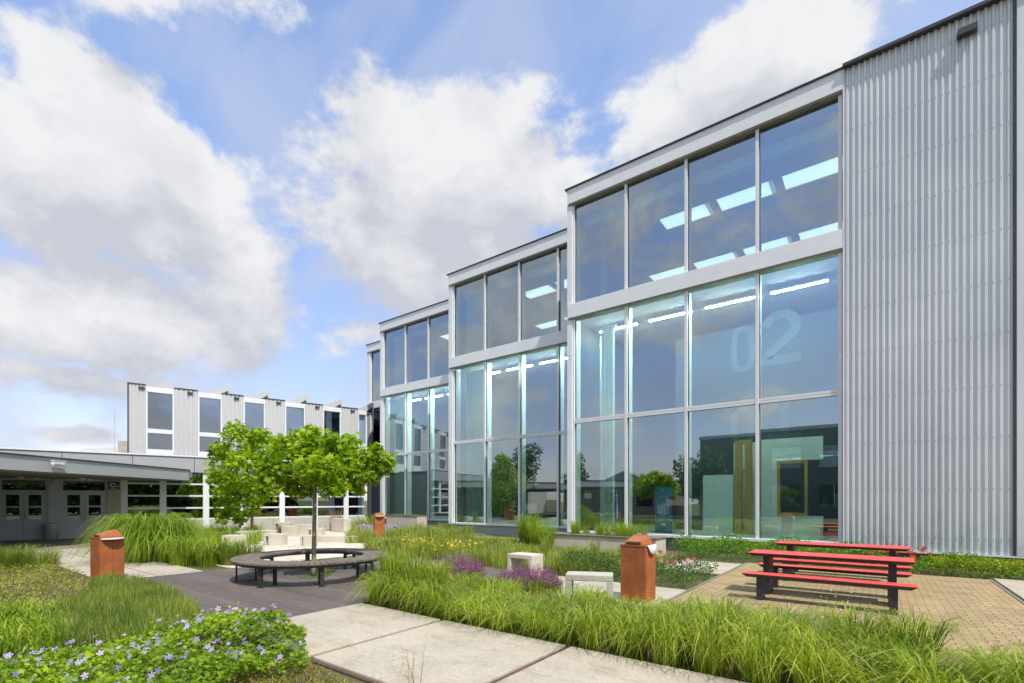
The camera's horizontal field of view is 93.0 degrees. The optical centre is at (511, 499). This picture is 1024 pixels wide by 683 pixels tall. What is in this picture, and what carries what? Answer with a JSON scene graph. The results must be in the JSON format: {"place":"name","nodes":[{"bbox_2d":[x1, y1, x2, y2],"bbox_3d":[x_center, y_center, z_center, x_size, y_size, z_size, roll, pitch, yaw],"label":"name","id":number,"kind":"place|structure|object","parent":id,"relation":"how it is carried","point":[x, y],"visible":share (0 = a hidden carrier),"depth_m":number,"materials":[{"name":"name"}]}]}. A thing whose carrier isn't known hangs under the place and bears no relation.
{"place":"outdoors","nodes":[
{"label":"outdoors","id":0,"kind":"place"},
{"bbox_2d":[0,594,87,659],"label":"blade grass","id":1,"kind":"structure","parent":0,"point":[33,627],"depth_m":5.71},
{"bbox_2d":[38,547,201,578],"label":"entrance path","id":2,"kind":"structure","parent":0,"point":[151,569],"depth_m":12.13,"materials":[{"name":"concrete"}]},
{"bbox_2d":[90,529,124,579],"bbox_3d":[-8.473,1.166,10.218,0.575,1.069,0.442,0,0,29],"label":"litter bin","id":3,"kind":"object","parent":2,"relation":"on","point":[107,551],"visible":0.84,"depth_m":10.11,"materials":[{"name":"metal"}]},
{"bbox_2d":[101,540,123,577],"bbox_3d":[-8.339,1.245,10.144,0.007,0.810,0.400,0,0,29],"label":"door panel","id":4,"kind":"structure","parent":3,"relation":"in","point":[118,545],"depth_m":10.16,"materials":[{"name":"metal"}]},
{"bbox_2d":[194,507,344,530],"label":"bronze grass","id":5,"kind":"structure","parent":0,"point":[330,514],"depth_m":27.32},
{"bbox_2d":[194,530,380,568],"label":"terrace","id":6,"kind":"structure","parent":0,"point":[293,542],"depth_m":16.85,"materials":[{"name":"beige concrete"}]},
{"bbox_2d":[222,535,245,547],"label":"seat block","id":7,"kind":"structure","parent":6,"relation":"on","point":[234,537],"depth_m":16.84,"materials":[{"name":"beige concrete"}]},
{"bbox_2d":[211,538,267,565],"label":"fountain grass","id":8,"kind":"object","parent":6,"relation":"on","point":[226,559],"depth_m":12.35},
{"bbox_2d":[201,419,284,530],"bbox_3d":[-11.107,-0.866,20.552,3.697,5.138,2.936,0,0,37],"label":"plane tree","id":9,"kind":"object","parent":6,"relation":"on","point":[231,479],"visible":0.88,"depth_m":20.15,"materials":[{"name":"green plant"}]},
{"bbox_2d":[236,531,255,540],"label":"seat block","id":10,"kind":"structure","parent":6,"relation":"on","point":[240,533],"depth_m":19.27,"materials":[{"name":"beige concrete"}]},
{"bbox_2d":[256,530,276,540],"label":"seat block","id":11,"kind":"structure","parent":6,"relation":"on","point":[269,531],"depth_m":19.50,"materials":[{"name":"beige concrete"}]},
{"bbox_2d":[264,533,287,545],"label":"seat block","id":12,"kind":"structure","parent":6,"relation":"on","point":[275,539],"depth_m":17.59,"materials":[{"name":"beige concrete"}]},
{"bbox_2d":[277,526,298,535],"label":"seat block","id":13,"kind":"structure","parent":6,"relation":"on","point":[292,530],"depth_m":22.20,"materials":[{"name":"beige concrete"}]},
{"bbox_2d":[293,524,311,534],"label":"seat block","id":14,"kind":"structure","parent":6,"relation":"on","point":[303,529],"depth_m":23.15,"materials":[{"name":"beige concrete"}]},
{"bbox_2d":[300,535,317,546],"bbox_3d":[-7.265,1.457,17.391,0.454,0.406,0.400,0,0,8],"label":"seat block","id":15,"kind":"object","parent":6,"relation":"on","point":[306,540],"depth_m":17.19,"materials":[{"name":"beige concrete"}]},
{"bbox_2d":[307,528,324,534],"bbox_3d":[-8.776,1.461,21.792,0.652,0.399,0.400,0,0,8],"label":"seat block","id":16,"kind":"object","parent":6,"relation":"on","point":[320,531],"depth_m":21.62,"materials":[{"name":"beige concrete"}]},
{"bbox_2d":[318,535,359,542],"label":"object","id":17,"kind":"structure","parent":6,"relation":"on","point":[332,538],"depth_m":18.81,"materials":[{"name":"beige concrete"}]},
{"bbox_2d":[331,518,350,532],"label":"stone block","id":18,"kind":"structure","parent":6,"relation":"on","point":[341,525],"depth_m":24.77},
{"bbox_2d":[373,512,384,536],"bbox_3d":[-5.858,1.066,21.439,0.442,1.069,0.575,0,0,-23],"label":"litter bin","id":19,"kind":"object","parent":6,"relation":"on","point":[378,522],"visible":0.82,"depth_m":21.31,"materials":[{"name":"orange metal"}]},
{"bbox_2d":[375,517,383,534],"bbox_3d":[-5.798,1.145,21.298,0.400,0.810,0.007,0,0,-23],"label":"door panel","id":20,"kind":"structure","parent":19,"relation":"in","point":[379,521],"depth_m":21.29,"materials":[{"name":"metal"}]},
{"bbox_2d":[355,523,404,530],"bbox_3d":[-6.076,1.276,22.416,2.248,0.399,0.841,0,0,0],"label":"lavender row","id":21,"kind":"object","parent":6,"relation":"on","point":[372,527],"visible":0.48,"depth_m":22.35,"materials":[{"name":"purple plant"}]},
{"bbox_2d":[140,557,506,629],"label":"timber deck","id":22,"kind":"structure","parent":0,"point":[292,593],"depth_m":9.14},
{"bbox_2d":[230,548,386,587],"bbox_3d":[-4.340,1.436,10.630,3.160,0.462,3.160,0,0,37],"label":"round bench","id":23,"kind":"object","parent":22,"relation":"on","point":[256,560],"visible":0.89,"depth_m":9.90,"materials":[{"name":"grey metal"}]},
{"bbox_2d":[297,574,328,578],"bbox_3d":[-4.340,1.661,10.630,0.660,0.006,0.660,0,0,37],"label":"tree pit","id":24,"kind":"object","parent":22,"relation":"on","point":[306,576],"visible":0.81,"depth_m":10.53,"materials":[{"name":"plant"}]},
{"bbox_2d":[251,423,397,575],"bbox_3d":[-4.265,0.000,10.894,3.181,3.406,2.594,0,0,37],"label":"plane tree","id":25,"kind":"object","parent":24,"relation":"on","point":[313,464],"visible":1,"depth_m":10.51,"materials":[{"name":"green plant"}]},
{"bbox_2d":[233,603,746,682],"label":"concrete path","id":26,"kind":"structure","parent":0,"point":[453,652],"depth_m":5.19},
{"bbox_2d":[0,0,983,500],"label":"sky","id":27,"kind":"structure","parent":0,"point":[203,196],"materials":[{"name":"blue"}]},
{"bbox_2d":[0,501,1023,682],"bbox_3d":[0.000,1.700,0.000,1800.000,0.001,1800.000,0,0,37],"label":"ground","id":28,"kind":"structure","parent":0,"point":[690,584],"depth_m":9.34,"materials":[{"name":"soil"}]},
{"bbox_2d":[0,542,68,569],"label":"grey tuft","id":29,"kind":"object","parent":28,"relation":"on","point":[21,557],"visible":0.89,"depth_m":12.12,"materials":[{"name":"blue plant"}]},
{"bbox_2d":[0,538,89,551],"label":"forecourt","id":30,"kind":"structure","parent":28,"relation":"on","point":[60,542],"depth_m":18.77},
{"bbox_2d":[42,523,59,539],"bbox_3d":[-19.503,1.335,20.556,0.593,0.690,0.593,0,0,-8],"label":"steel tub","id":31,"kind":"object","parent":30,"relation":"on","point":[50,531],"visible":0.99,"depth_m":20.38,"materials":[{"name":"metal"}]},
{"bbox_2d":[0,562,90,606],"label":"leaves","id":32,"kind":"object","parent":28,"relation":"on","point":[13,593],"visible":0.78,"depth_m":9.69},
{"bbox_2d":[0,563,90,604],"bbox_3d":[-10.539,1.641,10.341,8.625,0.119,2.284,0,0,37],"label":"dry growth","id":33,"kind":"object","parent":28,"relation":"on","point":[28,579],"visible":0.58,"depth_m":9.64,"materials":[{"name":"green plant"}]},
{"bbox_2d":[35,568,206,651],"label":"fine grass","id":34,"kind":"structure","parent":28,"relation":"on","point":[113,604],"depth_m":6.65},
{"bbox_2d":[57,511,218,566],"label":"fountain grass","id":35,"kind":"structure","parent":28,"relation":"on","point":[139,533],"depth_m":12.86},
{"bbox_2d":[0,601,309,682],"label":"geranium cover","id":36,"kind":"object","parent":28,"relation":"on","point":[132,658],"visible":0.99,"depth_m":4.48,"materials":[{"name":"green plant"}]},
{"bbox_2d":[0,382,373,540],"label":"school wing","id":37,"kind":"structure","parent":28,"relation":"on","point":[152,465],"depth_m":26.29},
{"bbox_2d":[1,492,23,540],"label":"door","id":38,"kind":"structure","parent":37,"relation":"in","point":[10,529],"depth_m":20.22,"materials":[{"name":"grey paint"}]},
{"bbox_2d":[24,493,45,539],"bbox_3d":[-20.246,0.687,20.624,0.660,2.005,0.120,0,0,-37],"label":"door","id":39,"kind":"structure","parent":37,"relation":"in","point":[33,530],"depth_m":20.60,"materials":[{"name":"grey paint"}]},
{"bbox_2d":[50,460,66,467],"bbox_3d":[-15.460,-1.218,16.533,0.235,0.235,0.460,0,0,1],"label":"security camera","id":40,"kind":"object","parent":37,"relation":"attached to","point":[57,463],"visible":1,"depth_m":16.48,"materials":[{"name":"white paint"}]},
{"bbox_2d":[63,493,83,538],"bbox_3d":[-19.265,0.687,21.359,0.697,2.005,0.120,0,0,-37],"label":"door","id":41,"kind":"structure","parent":37,"relation":"in","point":[70,526],"depth_m":21.35,"materials":[{"name":"grey paint"}]},
{"bbox_2d":[84,493,104,537],"bbox_3d":[-18.701,0.687,21.783,0.697,2.005,0.120,0,0,-37],"label":"door","id":42,"kind":"structure","parent":37,"relation":"in","point":[86,495],"depth_m":21.72,"materials":[{"name":"grey paint"}]},
{"bbox_2d":[108,481,119,488],"bbox_3d":[-18.081,-0.660,22.070,0.403,0.360,0.034,0,0,-37],"label":"wall sign","id":43,"kind":"object","parent":37,"relation":"attached to","point":[113,485],"visible":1,"depth_m":22.05,"materials":[{"name":"blue metal"}]},
{"bbox_2d":[128,482,159,520],"bbox_3d":[-17.323,-0.185,22.872,1.200,2.330,0.150,0,0,-37],"label":"window","id":44,"kind":"structure","parent":37,"relation":"in","point":[128,482],"depth_m":22.80,"materials":[{"name":"white paint"}]},
{"bbox_2d":[146,386,173,454],"bbox_3d":[-19.496,-4.110,26.929,1.253,4.180,0.250,0,0,-37],"label":"window","id":45,"kind":"structure","parent":37,"relation":"in","point":[154,390],"depth_m":26.88,"materials":[{"name":"white paint"}]},
{"bbox_2d":[166,483,202,519],"bbox_3d":[-16.040,-0.185,23.834,1.488,2.330,0.150,0,0,-37],"label":"window","id":46,"kind":"structure","parent":37,"relation":"in","point":[166,483],"depth_m":23.79,"materials":[{"name":"white paint"}]},
{"bbox_2d":[198,392,221,456],"bbox_3d":[-17.612,-4.110,28.343,1.190,4.180,0.250,0,0,-37],"label":"window","id":47,"kind":"structure","parent":37,"relation":"in","point":[209,401],"depth_m":28.29,"materials":[{"name":"white paint"}]},
{"bbox_2d":[244,397,264,458],"bbox_3d":[-15.772,-4.110,29.723,1.173,4.180,0.250,0,0,-37],"label":"window","id":48,"kind":"structure","parent":37,"relation":"in","point":[247,401],"depth_m":29.76,"materials":[{"name":"white paint"}]},
{"bbox_2d":[246,495,278,518],"bbox_3d":[-13.283,-0.185,25.902,1.613,2.330,0.150,0,0,-37],"label":"window","id":49,"kind":"structure","parent":37,"relation":"in","point":[254,495],"depth_m":25.99,"materials":[{"name":"white paint"}]},
{"bbox_2d":[285,402,304,435],"bbox_3d":[-13.911,-4.110,31.119,1.196,4.180,0.250,0,0,-37],"label":"window","id":50,"kind":"structure","parent":37,"relation":"in","point":[294,406],"depth_m":31.14,"materials":[{"name":"white paint"}]},
{"bbox_2d":[285,486,312,517],"bbox_3d":[-11.846,-0.185,26.979,1.460,2.330,0.150,0,0,-37],"label":"window","id":51,"kind":"structure","parent":37,"relation":"in","point":[299,486],"depth_m":26.89,"materials":[{"name":"white paint"}]},
{"bbox_2d":[318,496,343,516],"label":"window","id":52,"kind":"structure","parent":37,"relation":"in","point":[318,496],"depth_m":27.88,"materials":[{"name":"white paint"}]},
{"bbox_2d":[323,406,340,436],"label":"window","id":53,"kind":"structure","parent":37,"relation":"in","point":[332,410],"depth_m":32.54,"materials":[{"name":"white paint"}]},
{"bbox_2d":[349,496,364,516],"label":"window","id":54,"kind":"structure","parent":37,"relation":"in","point":[349,496],"depth_m":28.81,"materials":[{"name":"white paint"}]},
{"bbox_2d":[358,410,366,452],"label":"window","id":55,"kind":"structure","parent":37,"relation":"in","point":[361,413],"depth_m":33.79,"materials":[{"name":"white paint"}]},
{"bbox_2d":[146,533,251,566],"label":"fountain grass","id":56,"kind":"object","parent":28,"relation":"on","point":[207,555],"depth_m":12.35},
{"bbox_2d":[192,522,264,544],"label":"terrace grass","id":57,"kind":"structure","parent":28,"relation":"on","point":[221,531],"depth_m":19.16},
{"bbox_2d":[274,522,292,529],"bbox_3d":[-12.194,1.422,25.961,0.827,0.476,0.400,0,0,8],"label":"seat block","id":58,"kind":"object","parent":28,"relation":"on","point":[276,524],"depth_m":25.78,"materials":[{"name":"beige concrete"}]},
{"bbox_2d":[221,656,347,682],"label":"edge leaves","id":59,"kind":"object","parent":28,"relation":"on","point":[295,679],"visible":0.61,"depth_m":4.53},
{"bbox_2d":[221,655,356,682],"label":"dry edge","id":60,"kind":"object","parent":28,"relation":"on","point":[258,679],"visible":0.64,"depth_m":4.59,"materials":[{"name":"green plant"}]},
{"bbox_2d":[230,620,568,682],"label":"path bedding","id":61,"kind":"object","parent":28,"relation":"on","point":[349,674],"depth_m":4.90,"materials":[{"name":"concrete"}]},
{"bbox_2d":[388,639,425,682],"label":"dry weed","id":62,"kind":"object","parent":28,"relation":"on","point":[409,667],"visible":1,"depth_m":3.96,"materials":[{"name":"beige plant"}]},
{"bbox_2d":[386,514,427,528],"bbox_3d":[-6.183,1.288,28.506,2.740,0.825,0.850,0,0,37],"label":"planter bench","id":63,"kind":"object","parent":28,"relation":"on","point":[398,519],"visible":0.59,"depth_m":27.97,"materials":[{"name":"beige concrete"}]},
{"bbox_2d":[342,512,475,555],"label":"grass","id":64,"kind":"structure","parent":28,"relation":"on","point":[366,536],"depth_m":19.79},
{"bbox_2d":[429,550,487,583],"bbox_3d":[-1.115,1.348,9.607,1.293,0.704,0.998,0,0,0],"label":"salvia patch","id":65,"kind":"object","parent":28,"relation":"on","point":[464,565],"visible":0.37,"depth_m":9.51,"materials":[{"name":"purple plant"}]},
{"bbox_2d":[447,570,553,599],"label":"bed grass","id":66,"kind":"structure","parent":28,"relation":"on","point":[472,577],"depth_m":8.52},
{"bbox_2d":[374,528,675,577],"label":"meadow grass","id":67,"kind":"structure","parent":28,"relation":"on","point":[499,548],"depth_m":13.95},
{"bbox_2d":[387,535,481,549],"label":"yellow flowers","id":68,"kind":"object","parent":67,"relation":"on","point":[433,542],"visible":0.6,"depth_m":15.13,"materials":[{"name":"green plant"}]},
{"bbox_2d":[491,561,564,595],"bbox_3d":[0.293,1.423,8.956,1.347,0.555,0.953,0,0,0],"label":"salvia patch","id":69,"kind":"object","parent":28,"relation":"on","point":[551,578],"visible":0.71,"depth_m":8.75,"materials":[{"name":"purple plant"}]},
{"bbox_2d":[565,571,612,603],"bbox_3d":[1.280,1.440,8.020,0.760,0.460,0.400,0,0,12],"label":"concrete bench","id":70,"kind":"object","parent":28,"relation":"on","point":[571,577],"visible":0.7,"depth_m":7.87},
{"bbox_2d":[560,551,620,572],"bbox_3d":[1.761,1.409,10.679,1.241,0.533,0.850,0,0,37],"label":"dark shrub","id":71,"kind":"object","parent":28,"relation":"on","point":[580,555],"visible":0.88,"depth_m":10.58,"materials":[{"name":"green plant"}]},
{"bbox_2d":[532,532,666,555],"bbox_3d":[2.732,1.417,15.976,4.440,0.565,0.900,0,0,37],"label":"planter bench","id":72,"kind":"object","parent":28,"relation":"on","point":[569,538],"visible":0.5,"depth_m":15.52,"materials":[{"name":"beige concrete"}]},
{"bbox_2d":[569,520,649,536],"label":"planter grass","id":73,"kind":"structure","parent":72,"relation":"in","point":[627,531],"depth_m":15.53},
{"bbox_2d":[596,548,718,587],"bbox_3d":[3.184,1.392,10.518,1.920,0.612,2.394,0,0,37],"label":"rose bed","id":74,"kind":"object","parent":28,"relation":"on","point":[662,569],"visible":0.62,"depth_m":10.17,"materials":[{"name":"green plant"}]},
{"bbox_2d":[338,543,1023,682],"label":"border grass","id":75,"kind":"structure","parent":28,"relation":"on","point":[804,650],"depth_m":4.91,"materials":[{"name":"plant"}]},
{"bbox_2d":[379,579,1001,682],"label":"straw grass","id":76,"kind":"structure","parent":28,"relation":"on","point":[648,651],"depth_m":5.19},
{"bbox_2d":[669,533,828,562],"bbox_3d":[6.689,1.361,13.825,3.959,0.687,1.809,0,0,37],"label":"hedge","id":77,"kind":"object","parent":28,"relation":"on","point":[767,544],"visible":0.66,"depth_m":13.87,"materials":[{"name":"green plant"}]},
{"bbox_2d":[865,542,931,570],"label":"poppies","id":78,"kind":"object","parent":28,"relation":"on","point":[923,549],"visible":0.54,"depth_m":11.36,"materials":[{"name":"red plant"}]},
{"bbox_2d":[826,540,1023,579],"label":"hedge","id":79,"kind":"object","parent":28,"relation":"on","point":[920,562],"depth_m":11.09,"materials":[{"name":"green plant"}]},
{"bbox_2d":[929,555,1023,577],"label":"lime shrub","id":80,"kind":"object","parent":28,"relation":"on","point":[1007,563],"visible":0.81,"depth_m":10.60,"materials":[{"name":"green plant"}]},
{"bbox_2d":[510,514,557,548],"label":"fountain grass","id":81,"kind":"object","parent":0,"point":[525,532],"depth_m":17.01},
{"bbox_2d":[484,560,740,607],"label":"stepping slabs","id":82,"kind":"structure","parent":0,"point":[668,593],"depth_m":9.46,"materials":[{"name":"concrete"}]},
{"bbox_2d":[507,552,542,575],"bbox_3d":[0.290,1.420,10.730,0.660,0.470,0.450,0,0,37],"label":"concrete bench","id":83,"kind":"object","parent":82,"relation":"on","point":[516,558],"visible":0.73,"depth_m":10.66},
{"bbox_2d":[620,535,656,603],"bbox_3d":[2.107,1.121,8.035,0.491,1.069,0.442,0,0,37],"label":"litter bin","id":84,"kind":"object","parent":82,"relation":"on","point":[638,566],"visible":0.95,"depth_m":7.89,"materials":[{"name":"metal"}]},
{"bbox_2d":[646,549,655,599],"bbox_3d":[2.263,1.200,7.918,0.007,0.810,0.400,0,0,37],"label":"door panel","id":85,"kind":"structure","parent":84,"relation":"in","point":[650,558],"depth_m":7.90,"materials":[{"name":"metal"}]},
{"bbox_2d":[366,0,1023,571],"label":"glass building","id":86,"kind":"structure","parent":0,"point":[882,188],"depth_m":16.03,"materials":[{"name":"grey paint"}]},
{"bbox_2d":[394,398,404,514],"bbox_3d":[-7.240,-2.790,32.180,1.700,7.880,0.128,0,0,37],"label":"curtain","id":87,"kind":"object","parent":86,"relation":"hanging from","point":[400,459],"visible":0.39,"depth_m":32.36,"materials":[{"name":"fabric"}]},
{"bbox_2d":[394,334,404,384],"bbox_3d":[-7.240,-9.200,32.180,1.700,3.500,0.128,0,0,37],"label":"curtain","id":88,"kind":"object","parent":86,"relation":"hanging from","point":[399,359],"visible":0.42,"depth_m":32.36,"materials":[{"name":"fabric"}]},
{"bbox_2d":[465,369,483,521],"bbox_3d":[-1.760,-2.790,25.195,1.750,7.880,0.128,0,0,37],"label":"curtain","id":89,"kind":"object","parent":86,"relation":"hanging from","point":[474,451],"visible":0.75,"depth_m":25.30,"materials":[{"name":"fabric"}]},
{"bbox_2d":[465,287,483,353],"bbox_3d":[-1.760,-9.200,25.195,1.750,3.500,0.128,0,0,37],"label":"curtain","id":90,"kind":"object","parent":86,"relation":"hanging from","point":[475,321],"visible":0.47,"depth_m":25.30,"materials":[{"name":"fabric"}]},
{"bbox_2d":[506,364,532,370],"bbox_3d":[0.374,-6.765,24.782,1.600,0.090,0.120,0,0,37],"label":"strip lamp","id":91,"kind":"object","parent":86,"relation":"attached to","point":[513,368],"visible":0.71,"depth_m":24.89,"materials":[{"name":"white paint"}]},
{"bbox_2d":[526,503,537,524],"bbox_3d":[0.880,0.685,23.840,0.827,1.030,0.840,0,0,37],"label":"panel","id":92,"kind":"object","parent":86,"relation":"on","point":[532,508],"visible":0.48,"depth_m":23.49,"materials":[{"name":"white"}]},
{"bbox_2d":[539,356,566,363],"bbox_3d":[2.014,-6.765,23.552,1.600,0.090,0.120,0,0,37],"label":"strip lamp","id":93,"kind":"object","parent":86,"relation":"attached to","point":[547,361],"visible":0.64,"depth_m":23.64,"materials":[{"name":"white paint"}]},
{"bbox_2d":[600,324,615,529],"bbox_3d":[3.717,-2.790,18.832,0.652,7.880,0.111,0,0,41],"label":"curtain","id":94,"kind":"object","parent":86,"relation":"hanging from","point":[608,427],"visible":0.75,"depth_m":18.78,"materials":[{"name":"fabric"}]},
{"bbox_2d":[612,488,620,530],"bbox_3d":[4.027,0.364,18.992,0.506,1.672,0.140,0,0,37],"label":"banner","id":95,"kind":"object","parent":86,"relation":"on","point":[617,505],"visible":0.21,"depth_m":18.90,"materials":[{"name":"blue fabric"}]},
{"bbox_2d":[599,322,637,332],"bbox_3d":[4.154,-6.765,19.072,1.600,0.090,0.120,0,0,37],"label":"strip lamp","id":96,"kind":"object","parent":86,"relation":"attached to","point":[622,326],"visible":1,"depth_m":18.94,"materials":[{"name":"white paint"}]},
{"bbox_2d":[654,487,672,532],"bbox_3d":[5.562,0.359,17.841,0.632,1.682,0.140,0,0,37],"label":"banner","id":97,"kind":"object","parent":86,"relation":"on","point":[663,509],"visible":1,"depth_m":17.83,"materials":[{"name":"blue fabric"}]},
{"bbox_2d":[648,310,692,321],"bbox_3d":[5.794,-6.765,17.842,1.600,0.090,0.120,0,0,37],"label":"strip lamp","id":98,"kind":"object","parent":86,"relation":"attached to","point":[666,316],"visible":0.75,"depth_m":17.88,"materials":[{"name":"white paint"}]},
{"bbox_2d":[705,294,754,308],"bbox_3d":[7.434,-6.765,16.612,1.600,0.090,0.120,0,0,37],"label":"strip lamp","id":99,"kind":"object","parent":86,"relation":"attached to","point":[730,301],"visible":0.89,"depth_m":16.55,"materials":[{"name":"white paint"}]},
{"bbox_2d":[703,436,822,536],"bbox_3d":[8.623,-0.451,16.908,3.710,3.302,0.500,0,0,37],"label":"exhibition booth","id":100,"kind":"object","parent":86,"relation":"on","point":[728,504],"visible":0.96,"depth_m":16.84,"materials":[{"name":"green wood"}]},
{"bbox_2d":[777,460,808,515],"bbox_3d":[9.455,-0.400,16.377,0.906,1.865,0.210,0,0,37],"label":"window frame","id":101,"kind":"structure","parent":100,"relation":"in","point":[806,462],"depth_m":16.22,"materials":[{"name":"brown wood"}]},
{"bbox_2d":[770,277,828,293],"bbox_3d":[9.074,-6.765,15.382,1.600,0.090,0.120,0,0,37],"label":"strip lamp","id":102,"kind":"object","parent":86,"relation":"attached to","point":[799,285],"visible":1,"depth_m":15.32,"materials":[{"name":"white paint"}]},
{"bbox_2d":[664,563,1023,674],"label":"brick paving","id":103,"kind":"structure","parent":0,"point":[997,611],"depth_m":8.08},
{"bbox_2d":[742,571,917,615],"bbox_3d":[4.892,1.450,7.656,2.300,0.439,0.310,0,0,37],"label":"picnic bench","id":104,"kind":"object","parent":103,"relation":"on","point":[893,588],"visible":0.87,"depth_m":7.50,"materials":[{"name":"red laminate"}]},
{"bbox_2d":[748,549,915,606],"bbox_3d":[5.324,1.300,8.232,2.300,0.739,0.660,0,0,37],"label":"picnic table","id":105,"kind":"object","parent":103,"relation":"on","point":[891,562],"visible":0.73,"depth_m":8.08,"materials":[{"name":"red laminate"}]},
{"bbox_2d":[812,590,852,634],"bbox_3d":[3.906,1.397,5.919,0.435,0.605,0.742,0,0,37],"label":"flowering weed","id":106,"kind":"object","parent":103,"relation":"on","point":[835,613],"visible":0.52,"depth_m":5.90,"materials":[{"name":"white plant"}]},
{"bbox_2d":[758,562,911,597],"bbox_3d":[5.744,1.450,8.792,2.300,0.439,0.310,0,0,37],"label":"picnic bench","id":107,"kind":"object","parent":103,"relation":"on","point":[776,566],"visible":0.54,"depth_m":8.73,"materials":[{"name":"red wood"}]},
{"bbox_2d":[764,608,906,632],"bbox_3d":[3.769,1.533,6.002,1.781,0.298,0.762,0,0,37],"label":"leafy herb","id":108,"kind":"object","parent":103,"relation":"on","point":[823,619],"visible":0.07,"depth_m":5.94,"materials":[{"name":"green plant"}]},
{"bbox_2d":[657,562,1023,604],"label":"kerb","id":109,"kind":"structure","parent":103,"relation":"on","point":[995,583],"depth_m":9.22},
{"bbox_2d":[775,541,910,574],"bbox_3d":[6.846,1.300,10.178,2.300,0.739,0.660,0,0,37],"label":"picnic table","id":110,"kind":"object","parent":103,"relation":"on","point":[791,545],"visible":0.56,"depth_m":9.98,"materials":[{"name":"red wood"}]},
{"bbox_2d":[773,558,912,580],"bbox_3d":[6.396,1.450,9.578,2.300,0.439,0.310,0,0,37],"label":"picnic bench","id":111,"kind":"object","parent":103,"relation":"on","point":[841,564],"visible":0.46,"depth_m":9.54,"materials":[{"name":"red wood"}]},
{"bbox_2d":[713,599,1021,658],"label":"joint weeds","id":112,"kind":"object","parent":103,"relation":"on","point":[919,616],"visible":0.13,"depth_m":6.43,"materials":[{"name":"green plant"}]},
{"bbox_2d":[993,578,1023,600],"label":"side path","id":113,"kind":"structure","parent":0,"point":[1015,587],"depth_m":9.38,"materials":[{"name":"concrete"}]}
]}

